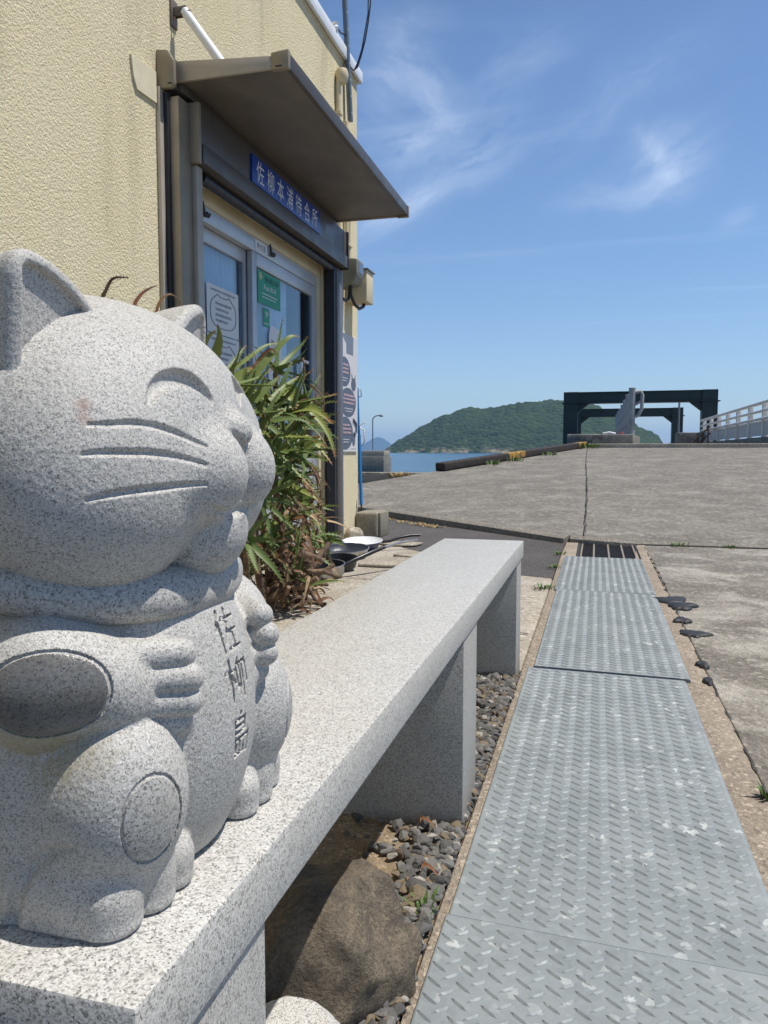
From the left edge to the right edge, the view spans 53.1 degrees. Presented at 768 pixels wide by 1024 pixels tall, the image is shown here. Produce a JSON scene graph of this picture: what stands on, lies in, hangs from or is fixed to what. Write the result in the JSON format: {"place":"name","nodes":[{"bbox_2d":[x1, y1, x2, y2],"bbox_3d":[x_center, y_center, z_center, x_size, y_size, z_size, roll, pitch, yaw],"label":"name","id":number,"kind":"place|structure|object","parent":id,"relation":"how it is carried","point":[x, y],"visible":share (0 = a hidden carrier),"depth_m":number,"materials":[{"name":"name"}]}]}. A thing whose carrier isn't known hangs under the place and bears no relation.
{"place":"outdoors","nodes":[
{"label":"outdoors","id":0,"kind":"place"},
{"bbox_2d":[361,437,391,450],"bbox_3d":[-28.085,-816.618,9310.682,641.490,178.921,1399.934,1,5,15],"label":"hill","id":1,"kind":"structure","parent":0,"point":[380,444],"depth_m":8960.42,"materials":[{"name":"blue"}]},
{"bbox_2d":[250,545,552,671],"bbox_3d":[0.057,0.429,4.288,1.708,0.120,3.786,1,5,15],"label":"concrete pad","id":2,"kind":"object","parent":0,"point":[533,601],"visible":0.12,"depth_m":3.77,"materials":[{"name":"beige concrete"}]},
{"bbox_2d":[98,274,351,613],"bbox_3d":[-0.525,-0.198,3.325,0.773,1.445,2.080,0,4,1],"label":"leafy bamboo-like shrub","id":3,"kind":"object","parent":2,"relation":"on","point":[280,556],"visible":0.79,"depth_m":3.36,"materials":[{"name":"green plant"}]},
{"bbox_2d":[307,543,369,555],"bbox_3d":[-0.344,0.253,5.122,0.504,0.071,0.324,1,10,15],"label":"frying pan","id":4,"kind":"object","parent":2,"relation":"on","point":[357,549],"visible":0.42,"depth_m":5.21,"materials":[{"name":"metal"}]},
{"bbox_2d":[324,553,356,570],"bbox_3d":[-0.362,0.290,4.589,0.425,0.081,0.244,1,10,15],"label":"frying pan","id":5,"kind":"object","parent":2,"relation":"on","point":[345,557],"visible":0.28,"depth_m":4.66,"materials":[{"name":"black metal"}]},
{"bbox_2d":[344,527,363,538],"bbox_3d":[-0.241,0.191,6.135,0.153,0.149,0.172,1,5,15],"label":"rock","id":6,"kind":"object","parent":2,"relation":"on","point":[356,531],"visible":0.46,"depth_m":6.08,"materials":[{"name":"beige stone"}]},
{"bbox_2d":[317,539,417,578],"bbox_3d":[-0.094,0.268,4.414,0.756,0.171,0.232,-2,5,-24],"label":"frying pan","id":7,"kind":"object","parent":2,"relation":"on","point":[340,565],"visible":0.48,"depth_m":4.38,"materials":[{"name":"metal"}]},
{"bbox_2d":[342,534,420,550],"bbox_3d":[-0.033,0.216,5.465,0.531,0.086,0.343,1,10,15],"label":"frying pan","id":8,"kind":"object","parent":2,"relation":"on","point":[372,542],"visible":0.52,"depth_m":5.54,"materials":[{"name":"white metal"}]},
{"bbox_2d":[358,557,409,567],"bbox_3d":[0.102,0.316,4.816,0.490,0.020,0.375,1,5,15],"label":"broken slab","id":9,"kind":"object","parent":2,"relation":"on","point":[386,562],"depth_m":4.78,"materials":[{"name":"beige concrete"}]},
{"bbox_2d":[380,541,422,546],"bbox_3d":[0.114,0.240,5.813,0.313,0.016,0.235,3,5,31],"label":"broken slab","id":10,"kind":"object","parent":2,"relation":"on","point":[410,544],"depth_m":5.76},
{"bbox_2d":[393,552,419,557],"bbox_3d":[0.240,0.290,5.160,0.348,0.018,0.248,1,5,15],"label":"broken slab","id":11,"kind":"object","parent":2,"relation":"on","point":[405,554],"depth_m":5.14,"materials":[{"name":"beige concrete"}]},
{"bbox_2d":[530,582,558,589],"bbox_3d":[0.822,0.378,3.954,0.145,0.026,0.126,-2,5,-19],"label":"weed tuft","id":12,"kind":"object","parent":2,"relation":"on","point":[545,586],"visible":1,"depth_m":3.95,"materials":[{"name":"green plant"}]},
{"bbox_2d":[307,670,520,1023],"bbox_3d":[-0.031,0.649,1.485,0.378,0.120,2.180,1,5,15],"label":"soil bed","id":13,"kind":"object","parent":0,"point":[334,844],"visible":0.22,"depth_m":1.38,"materials":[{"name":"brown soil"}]},
{"bbox_2d":[0,538,523,1023],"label":"stone bench","id":14,"kind":"object","parent":13,"relation":"on","point":[384,668],"visible":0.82,"depth_m":0.80,"materials":[{"name":"stone"}]},
{"bbox_2d":[0,249,292,942],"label":"cat statue","id":15,"kind":"object","parent":14,"relation":"on","point":[146,704],"visible":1,"depth_m":0.45,"materials":[{"name":"stone"}]},
{"bbox_2d":[265,996,339,1023],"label":"granite chunk","id":16,"kind":"object","parent":13,"relation":"on","point":[289,1010],"visible":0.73,"depth_m":0.86,"materials":[{"name":"white stone"}]},
{"bbox_2d":[264,858,415,1023],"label":"boulder","id":17,"kind":"object","parent":13,"relation":"on","point":[338,947],"visible":0.73,"depth_m":0.93,"materials":[{"name":"brown stone"}]},
{"bbox_2d":[389,518,442,527],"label":"dry grass","id":18,"kind":"structure","parent":0,"point":[424,524],"depth_m":7.34,"materials":[{"name":"beige plant"}]},
{"bbox_2d":[341,669,521,1023],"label":"gravel","id":19,"kind":"structure","parent":0,"point":[437,848],"depth_m":1.35,"materials":[{"name":"grey gravel"}]},
{"bbox_2d":[405,922,422,966],"bbox_3d":[0.031,0.611,1.053,0.042,0.085,0.074,1,5,15],"label":"rock","id":20,"kind":"object","parent":19,"relation":"on","point":[413,931],"visible":0.33,"depth_m":1.04,"materials":[{"name":"grey stone"}]},
{"bbox_2d":[399,885,439,913],"bbox_3d":[0.053,0.591,1.165,0.071,0.037,0.082,1,5,15],"label":"weed tuft","id":21,"kind":"object","parent":19,"relation":"on","point":[424,901],"visible":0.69,"depth_m":1.17,"materials":[{"name":"green plant"}]},
{"bbox_2d":[420,816,435,827],"bbox_3d":[0.081,0.572,1.412,0.032,0.017,0.032,0,4,-1],"label":"dead leaf","id":22,"kind":"object","parent":19,"relation":"on","point":[427,819],"visible":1,"depth_m":1.41,"materials":[{"name":"brown plant"}]},
{"bbox_2d":[420,861,437,874],"bbox_3d":[0.074,0.585,1.253,0.033,0.017,0.032,0,4,2],"label":"dead leaf","id":23,"kind":"object","parent":19,"relation":"on","point":[429,866],"visible":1,"depth_m":1.25,"materials":[{"name":"brown plant"}]},
{"bbox_2d":[390,453,498,471],"bbox_3d":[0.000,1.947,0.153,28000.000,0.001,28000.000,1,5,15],"label":"sea","id":24,"kind":"structure","parent":0,"point":[414,462],"depth_m":195.88,"materials":[{"name":"liquid"}]},
{"bbox_2d":[358,451,390,471],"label":"breakwater","id":25,"kind":"object","parent":24,"relation":"in","point":[376,461],"visible":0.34,"depth_m":64.62,"materials":[{"name":"concrete"}]},
{"bbox_2d":[372,415,382,450],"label":"street lamp","id":26,"kind":"object","parent":25,"relation":"on","point":[372,429],"visible":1,"depth_m":65.13,"materials":[{"name":"white metal"}]},
{"bbox_2d":[379,518,565,579],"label":"asphalt","id":27,"kind":"structure","parent":0,"point":[539,556],"depth_m":6.13,"materials":[{"name":"grey asphalt"}]},
{"bbox_2d":[0,0,408,566],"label":"waiting hall","id":28,"kind":"structure","parent":27,"relation":"on","point":[134,134],"depth_m":3.52,"materials":[{"name":"beige paint"}]},
{"bbox_2d":[203,201,210,217],"bbox_3d":[-0.906,-1.537,3.917,0.022,0.072,0.087,1,5,15],"label":"cat hook","id":29,"kind":"object","parent":28,"relation":"attached to","point":[206,214],"visible":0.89,"depth_m":3.89,"materials":[{"name":"metal"}]},
{"bbox_2d":[204,245,236,340],"bbox_3d":[-0.932,-0.736,4.312,0.041,1.700,0.460,1,5,15],"label":"curtain","id":30,"kind":"object","parent":28,"relation":"hanging from","point":[220,270],"depth_m":4.30,"materials":[{"name":"fabric"}]},
{"bbox_2d":[206,282,238,339],"bbox_3d":[-0.888,-1.105,4.247,0.007,0.255,0.375,1,5,15],"label":"notice","id":31,"kind":"object","parent":28,"relation":"attached to","point":[222,309],"visible":0.98,"depth_m":4.24,"materials":[{"name":"paper"}]},
{"bbox_2d":[207,332,238,371],"bbox_3d":[-0.888,-0.837,4.269,0.007,0.268,0.375,1,5,15],"label":"notice","id":32,"kind":"object","parent":28,"relation":"attached to","point":[230,348],"visible":0.41,"depth_m":4.30,"materials":[{"name":"paper"}]},
{"bbox_2d":[203,227,250,562],"bbox_3d":[-0.920,-0.580,4.200,0.032,1.837,0.803,1,5,15],"label":"sliding door","id":33,"kind":"structure","parent":28,"relation":"in","point":[212,240],"depth_m":4.47,"materials":[{"name":"metal"}]},
{"bbox_2d":[255,239,266,255],"bbox_3d":[-0.731,-1.575,4.571,0.003,0.056,0.160,1,5,15],"label":"room label","id":34,"kind":"object","parent":28,"relation":"attached to","point":[260,247],"visible":1,"depth_m":4.56,"materials":[{"name":"plastic"}]},
{"bbox_2d":[263,307,269,327],"bbox_3d":[-0.720,-1.190,4.702,0.006,0.113,0.092,1,5,15],"label":"wifi sticker","id":35,"kind":"object","parent":28,"relation":"attached to","point":[266,317],"visible":1,"depth_m":4.70,"materials":[{"name":"green paper"}]},
{"bbox_2d":[257,268,280,311],"bbox_3d":[-0.706,-1.364,4.738,0.003,0.195,0.340,1,5,15],"label":"wifi sticker","id":36,"kind":"object","parent":28,"relation":"attached to","point":[268,290],"visible":1,"depth_m":4.73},
{"bbox_2d":[257,278,286,442],"bbox_3d":[-0.760,-0.785,4.932,0.043,1.700,0.650,1,5,15],"label":"curtain","id":37,"kind":"object","parent":28,"relation":"hanging from","point":[275,318],"depth_m":4.98,"materials":[{"name":"fabric"}]},
{"bbox_2d":[269,244,275,256],"bbox_3d":[-0.684,-1.600,4.714,0.022,0.072,0.087,1,5,15],"label":"cat hook","id":38,"kind":"object","parent":28,"relation":"attached to","point":[272,254],"visible":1,"depth_m":4.68,"materials":[{"name":"metal"}]},
{"bbox_2d":[269,325,281,393],"bbox_3d":[-0.684,-0.917,4.841,0.007,0.492,0.208,1,5,15],"label":"hanging notice","id":39,"kind":"object","parent":28,"relation":"attached to","point":[273,334],"visible":0.29,"depth_m":4.81,"materials":[{"name":"paper"}]},
{"bbox_2d":[247,250,315,561],"bbox_3d":[-0.634,-0.646,5.043,0.051,1.837,1.050,1,5,15],"label":"sliding door","id":40,"kind":"structure","parent":28,"relation":"in","point":[254,260],"depth_m":4.83,"materials":[{"name":"metal"}]},
{"bbox_2d":[250,153,319,234],"bbox_3d":[-0.563,-1.861,4.556,0.014,0.146,1.035,1,5,15],"label":"name sign","id":41,"kind":"object","parent":28,"relation":"attached to","point":[271,183],"visible":1,"depth_m":4.46,"materials":[{"name":"blue plastic"}]},
{"bbox_2d":[332,21,338,30],"bbox_3d":[-0.356,-3.540,5.598,0.056,0.060,0.056,1,5,15],"label":"insulator","id":42,"kind":"object","parent":28,"relation":"on","point":[335,24],"visible":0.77,"depth_m":5.58,"materials":[{"name":"white ceramic"}]},
{"bbox_2d":[335,67,348,228],"bbox_3d":[-0.312,-2.522,5.759,0.100,1.555,0.097,1,5,15],"label":"conduit","id":43,"kind":"object","parent":28,"relation":"attached to","point":[341,74],"visible":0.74,"depth_m":5.68,"materials":[{"name":"beige paint"}]},
{"bbox_2d":[343,286,349,301],"bbox_3d":[-0.295,-1.688,5.807,0.030,0.196,0.168,2,5,28],"label":"conduit","id":44,"kind":"object","parent":28,"relation":"attached to","point":[347,299],"visible":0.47,"depth_m":5.86,"materials":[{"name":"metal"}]},
{"bbox_2d":[342,0,352,121],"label":"service mast","id":45,"kind":"object","parent":28,"relation":"attached to","point":[347,60],"visible":0.99,"depth_m":5.84,"materials":[{"name":"metal"}]},
{"bbox_2d":[350,0,370,70],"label":"wire","id":46,"kind":"object","parent":45,"relation":"hanging from","point":[351,68],"visible":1,"depth_m":5.69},
{"bbox_2d":[354,0,368,68],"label":"wire","id":47,"kind":"object","parent":45,"relation":"hanging from","point":[364,33],"visible":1,"depth_m":5.73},
{"bbox_2d":[344,121,352,257],"bbox_3d":[-0.283,-2.440,5.955,0.044,1.100,0.120,1,5,15],"label":"conduit","id":48,"kind":"object","parent":28,"relation":"attached to","point":[347,226],"visible":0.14,"depth_m":5.98,"materials":[{"name":"beige paint"}]},
{"bbox_2d":[343,333,356,451],"bbox_3d":[-0.274,-0.945,6.140,0.025,0.920,0.415,1,5,15],"label":"poster","id":49,"kind":"object","parent":28,"relation":"attached to","point":[349,393],"visible":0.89,"depth_m":6.15,"materials":[{"name":"paper"}]},
{"bbox_2d":[342,258,363,289],"bbox_3d":[-0.254,-1.827,5.875,0.167,0.216,0.170,1,5,15],"label":"electric meter","id":50,"kind":"object","parent":28,"relation":"attached to","point":[353,275],"visible":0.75,"depth_m":5.80,"materials":[{"name":"grey plastic"}]},
{"bbox_2d":[350,285,365,309],"bbox_3d":[-0.204,-1.658,5.988,0.029,0.163,0.275,2,5,22],"label":"loop cable","id":51,"kind":"object","parent":50,"relation":"attached to","point":[355,304],"visible":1,"depth_m":5.91,"materials":[{"name":"rubber"}]},
{"bbox_2d":[359,262,362,274],"bbox_3d":[-0.175,-1.855,5.854,0.004,0.080,0.115,1,5,15],"label":"meter window","id":52,"kind":"structure","parent":50,"relation":"in","point":[360,264],"depth_m":5.85,"materials":[{"name":"clear glass"}]},
{"bbox_2d":[346,268,374,305],"bbox_3d":[-0.188,-1.779,6.084,0.187,0.253,0.200,1,5,15],"label":"breaker box","id":53,"kind":"object","parent":28,"relation":"attached to","point":[362,293],"visible":0.56,"depth_m":6.01,"materials":[{"name":"beige paint"}]},
{"bbox_2d":[356,510,388,536],"bbox_3d":[-0.095,0.098,6.502,0.213,0.215,0.310,1,5,15],"label":"pole base","id":54,"kind":"object","parent":27,"relation":"on","point":[374,523],"visible":0.88,"depth_m":6.36,"materials":[{"name":"concrete"}]},
{"bbox_2d":[358,388,364,510],"bbox_3d":[-0.193,-0.518,6.539,0.062,1.076,0.118,-2,5,-21],"label":"banner pole","id":55,"kind":"object","parent":54,"relation":"on","point":[360,468],"visible":0.77,"depth_m":6.52,"materials":[{"name":"metal"}]},
{"bbox_2d":[400,542,577,1023],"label":"margin","id":56,"kind":"object","parent":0,"point":[570,548],"visible":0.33,"depth_m":1.51,"materials":[{"name":"beige concrete"}]},
{"bbox_2d":[410,914,767,1023],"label":"checker plate","id":57,"kind":"object","parent":56,"relation":"on","point":[481,972],"visible":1,"depth_m":1.00,"materials":[{"name":"grey metal"}]},
{"bbox_2d":[383,399,663,452],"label":"island hill","id":58,"kind":"structure","parent":0,"point":[519,426],"depth_m":1367.86,"materials":[{"name":"green plant"}]},
{"bbox_2d":[318,0,767,443],"label":"sky","id":59,"kind":"structure","parent":0,"point":[583,184],"materials":[{"name":"blue"}]},
{"bbox_2d":[358,448,767,545],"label":"ramp","id":60,"kind":"structure","parent":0,"point":[699,495],"depth_m":8.94,"materials":[{"name":"concrete"}]},
{"bbox_2d":[358,472,425,483],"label":"quay parapet","id":61,"kind":"structure","parent":60,"relation":"on","point":[367,477],"depth_m":12.22,"materials":[{"name":"concrete"}]},
{"bbox_2d":[389,471,417,477],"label":"dry grass","id":62,"kind":"structure","parent":60,"relation":"on","point":[400,475],"depth_m":11.86,"materials":[{"name":"beige plant"}]},
{"bbox_2d":[485,460,502,464],"bbox_3d":[1.931,-0.855,13.179,0.313,0.085,0.367,-3,5,-32],"label":"weed tuft","id":63,"kind":"object","parent":60,"relation":"on","point":[494,463],"visible":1,"depth_m":13.22,"materials":[{"name":"green plant"}]},
{"bbox_2d":[435,442,585,470],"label":"edge beam","id":64,"kind":"structure","parent":60,"relation":"on","point":[459,463],"depth_m":13.84,"materials":[{"name":"yellow paint"}]},
{"bbox_2d":[507,457,523,460],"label":"weed tuft","id":65,"kind":"object","parent":60,"relation":"on","point":[515,459],"visible":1,"depth_m":13.77,"materials":[{"name":"green plant"}]},
{"bbox_2d":[542,451,557,454],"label":"weed tuft","id":66,"kind":"object","parent":60,"relation":"on","point":[551,453],"visible":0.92,"depth_m":15.15,"materials":[{"name":"green plant"}]},
{"bbox_2d":[358,504,767,548],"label":"ramp kerb","id":67,"kind":"structure","parent":60,"relation":"on","point":[477,526],"depth_m":6.43,"materials":[{"name":"concrete"}]},
{"bbox_2d":[584,449,587,532],"bbox_3d":[3.065,-0.643,11.620,0.044,0.731,11.703,1,5,15],"label":"ramp joint","id":68,"kind":"object","parent":60,"relation":"on","point":[586,498],"visible":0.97,"depth_m":7.98,"materials":[{"name":"black"}]},
{"bbox_2d":[580,442,601,447],"bbox_3d":[4.512,-1.480,16.934,0.658,0.131,0.645,-3,5,-31],"label":"weed tuft","id":69,"kind":"object","parent":60,"relation":"on","point":[588,445],"visible":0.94,"depth_m":16.82,"materials":[{"name":"green plant"}]},
{"bbox_2d":[675,432,699,442],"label":"concrete block","id":70,"kind":"structure","parent":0,"point":[685,437],"depth_m":31.68,"materials":[{"name":"grey concrete"}]},
{"bbox_2d":[635,545,767,893],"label":"margin","id":71,"kind":"object","parent":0,"point":[738,772],"visible":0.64,"depth_m":1.83,"materials":[{"name":"beige concrete"}]},
{"bbox_2d":[554,556,655,594],"bbox_3d":[1.257,0.351,4.401,0.484,0.016,1.295,1,5,15],"label":"checker plate","id":72,"kind":"object","parent":71,"relation":"on","point":[616,575],"visible":1,"depth_m":4.27,"materials":[{"name":"grey metal"}]},
{"bbox_2d":[449,667,767,975],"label":"checker plate","id":73,"kind":"object","parent":71,"relation":"on","point":[608,816],"visible":1,"depth_m":1.40,"materials":[{"name":"grey metal"}]},
{"bbox_2d":[534,589,690,682],"bbox_3d":[0.898,0.453,3.093,0.472,0.016,1.463,1,5,15],"label":"checker plate","id":74,"kind":"object","parent":71,"relation":"on","point":[624,634],"visible":1,"depth_m":2.85,"materials":[{"name":"grey metal"}]},
{"bbox_2d":[651,596,685,603],"bbox_3d":[1.334,0.411,3.613,0.179,0.015,0.171,1,5,15],"label":"tar lump","id":75,"kind":"object","parent":71,"relation":"on","point":[667,599],"visible":0.88,"depth_m":3.60,"materials":[{"name":"black asphalt"}]},
{"bbox_2d":[695,660,709,668],"bbox_3d":[1.042,0.497,2.519,0.043,0.013,0.083,1,5,15],"label":"tar lump","id":76,"kind":"object","parent":71,"relation":"on","point":[702,664],"visible":1,"depth_m":2.50,"materials":[{"name":"black asphalt"}]},
{"bbox_2d":[645,548,767,792],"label":"margin joint","id":77,"kind":"object","parent":71,"relation":"on","point":[754,767],"visible":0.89,"depth_m":1.93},
{"bbox_2d":[702,677,712,685],"bbox_3d":[0.985,0.512,2.333,0.034,0.013,0.075,1,5,15],"label":"tar lump","id":78,"kind":"object","parent":71,"relation":"on","point":[708,681],"visible":1,"depth_m":2.32,"materials":[{"name":"black asphalt"}]},
{"bbox_2d":[646,546,767,789],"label":"concrete apron","id":79,"kind":"object","parent":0,"point":[725,590],"visible":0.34,"depth_m":3.20,"materials":[{"name":"grey concrete"}]},
{"bbox_2d":[670,541,688,546],"bbox_3d":[2.187,0.235,5.681,0.138,0.029,0.195,1,5,15],"label":"weed tuft","id":80,"kind":"object","parent":79,"relation":"on","point":[678,543],"visible":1,"depth_m":5.70,"materials":[{"name":"green plant"}]},
{"bbox_2d":[673,616,692,623],"bbox_3d":[1.235,0.444,3.184,0.079,0.015,0.108,1,5,15],"label":"tar lump","id":81,"kind":"object","parent":79,"relation":"on","point":[679,619],"visible":1,"depth_m":3.15,"materials":[{"name":"black asphalt"}]},
{"bbox_2d":[668,602,698,610],"bbox_3d":[1.353,0.421,3.462,0.134,0.017,0.164,1,5,15],"label":"tar lump","id":82,"kind":"object","parent":79,"relation":"on","point":[686,606],"visible":1,"depth_m":3.45,"materials":[{"name":"black asphalt"}]},
{"bbox_2d":[679,629,713,637],"bbox_3d":[1.200,0.465,2.944,0.123,0.010,0.110,1,5,15],"label":"tar lump","id":83,"kind":"object","parent":79,"relation":"on","point":[692,633],"visible":1,"depth_m":2.93,"materials":[{"name":"black asphalt"}]},
{"bbox_2d":[723,544,739,547],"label":"weed tuft","id":84,"kind":"object","parent":79,"relation":"on","point":[731,546],"visible":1,"depth_m":5.57,"materials":[{"name":"green plant"}]},
{"bbox_2d":[747,782,767,800],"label":"weed tuft","id":85,"kind":"object","parent":79,"relation":"on","point":[762,793],"visible":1,"depth_m":1.56,"materials":[{"name":"green plant"}]},
{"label":"upper deck","id":86,"kind":"structure","parent":0,"visible":0},
{"bbox_2d":[567,434,594,443],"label":"concrete block","id":87,"kind":"structure","parent":86,"relation":"on","point":[574,438],"depth_m":18.63,"materials":[{"name":"grey concrete"}]},
{"bbox_2d":[592,434,639,443],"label":"concrete block","id":88,"kind":"structure","parent":86,"relation":"on","point":[615,439],"depth_m":17.51,"materials":[{"name":"grey concrete"}]},
{"bbox_2d":[618,408,620,433],"bbox_3d":[8.612,-3.054,27.969,0.170,1.445,0.170,1,5,15],"label":"bollard post","id":89,"kind":"object","parent":88,"relation":"on","point":[619,422],"visible":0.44,"depth_m":27.91,"materials":[{"name":"grey metal"}]},
{"bbox_2d":[620,404,622,431],"bbox_3d":[7.985,-2.877,25.711,0.170,1.445,0.170,1,5,15],"label":"bollard post","id":90,"kind":"object","parent":88,"relation":"on","point":[621,411],"visible":0.35,"depth_m":25.65,"materials":[{"name":"white paint"}]},
{"bbox_2d":[622,400,624,433],"bbox_3d":[7.359,-2.700,23.453,0.170,1.445,0.170,1,5,15],"label":"bollard post","id":91,"kind":"object","parent":88,"relation":"on","point":[623,423],"visible":0.32,"depth_m":23.39,"materials":[{"name":"white paint"}]},
{"bbox_2d":[625,394,628,433],"bbox_3d":[6.732,-2.523,21.195,0.170,1.445,0.170,1,5,15],"label":"bollard post","id":92,"kind":"object","parent":88,"relation":"on","point":[626,412],"visible":0.54,"depth_m":21.13,"materials":[{"name":"white paint"}]},
{"bbox_2d":[628,387,643,434],"bbox_3d":[6.200,-2.474,18.900,0.367,1.185,0.166,1,5,15],"label":"bollard post","id":93,"kind":"object","parent":88,"relation":"on","point":[633,392],"visible":0.94,"depth_m":18.85,"materials":[{"name":"white paint"}]},
{"bbox_2d":[578,407,684,442],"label":"gantry","id":94,"kind":"object","parent":86,"relation":"on","point":[670,415],"visible":0.62,"depth_m":46.83,"materials":[{"name":"black metal"}]},
{"bbox_2d":[561,389,720,443],"bbox_3d":[11.254,-4.072,34.025,6.610,2.530,0.840,1,5,15],"label":"gantry","id":95,"kind":"object","parent":86,"relation":"on","point":[705,402],"visible":0.82,"depth_m":33.69,"materials":[{"name":"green metal"}]},
{"bbox_2d":[677,403,679,432],"bbox_3d":[14.321,-4.126,37.332,0.083,2.600,0.083,3,6,38],"label":"thin post","id":96,"kind":"object","parent":86,"relation":"on","point":[678,417],"visible":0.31,"depth_m":37.26,"materials":[{"name":"grey metal"}]},
{"bbox_2d":[595,443,767,447],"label":"deck kerb","id":97,"kind":"structure","parent":86,"relation":"on","point":[717,445],"depth_m":16.73,"materials":[{"name":"grey concrete"}]},
{"bbox_2d":[691,426,710,442],"bbox_3d":[11.808,-2.769,28.769,0.789,0.867,0.060,1,5,15],"label":"stair rail","id":98,"kind":"object","parent":86,"relation":"on","point":[702,433],"visible":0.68,"depth_m":28.70,"materials":[{"name":"metal"}]},
{"bbox_2d":[701,436,767,442],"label":"rail kerb","id":99,"kind":"structure","parent":86,"relation":"on","point":[757,440],"depth_m":21.94,"materials":[{"name":"concrete"}]},
{"bbox_2d":[700,399,767,441],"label":"railing","id":100,"kind":"object","parent":99,"relation":"on","point":[751,428],"visible":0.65,"depth_m":23.88,"materials":[{"name":"white metal"}]},
{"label":"drain channel","id":101,"kind":"structure","parent":0,"visible":0},
{"bbox_2d":[576,543,641,559],"bbox_3d":[1.584,0.302,5.442,0.416,0.053,0.858,1,5,15],"label":"drain grate","id":102,"kind":"object","parent":101,"relation":"on","point":[608,551],"visible":0.57,"depth_m":5.50,"materials":[{"name":"metal"}]}
]}

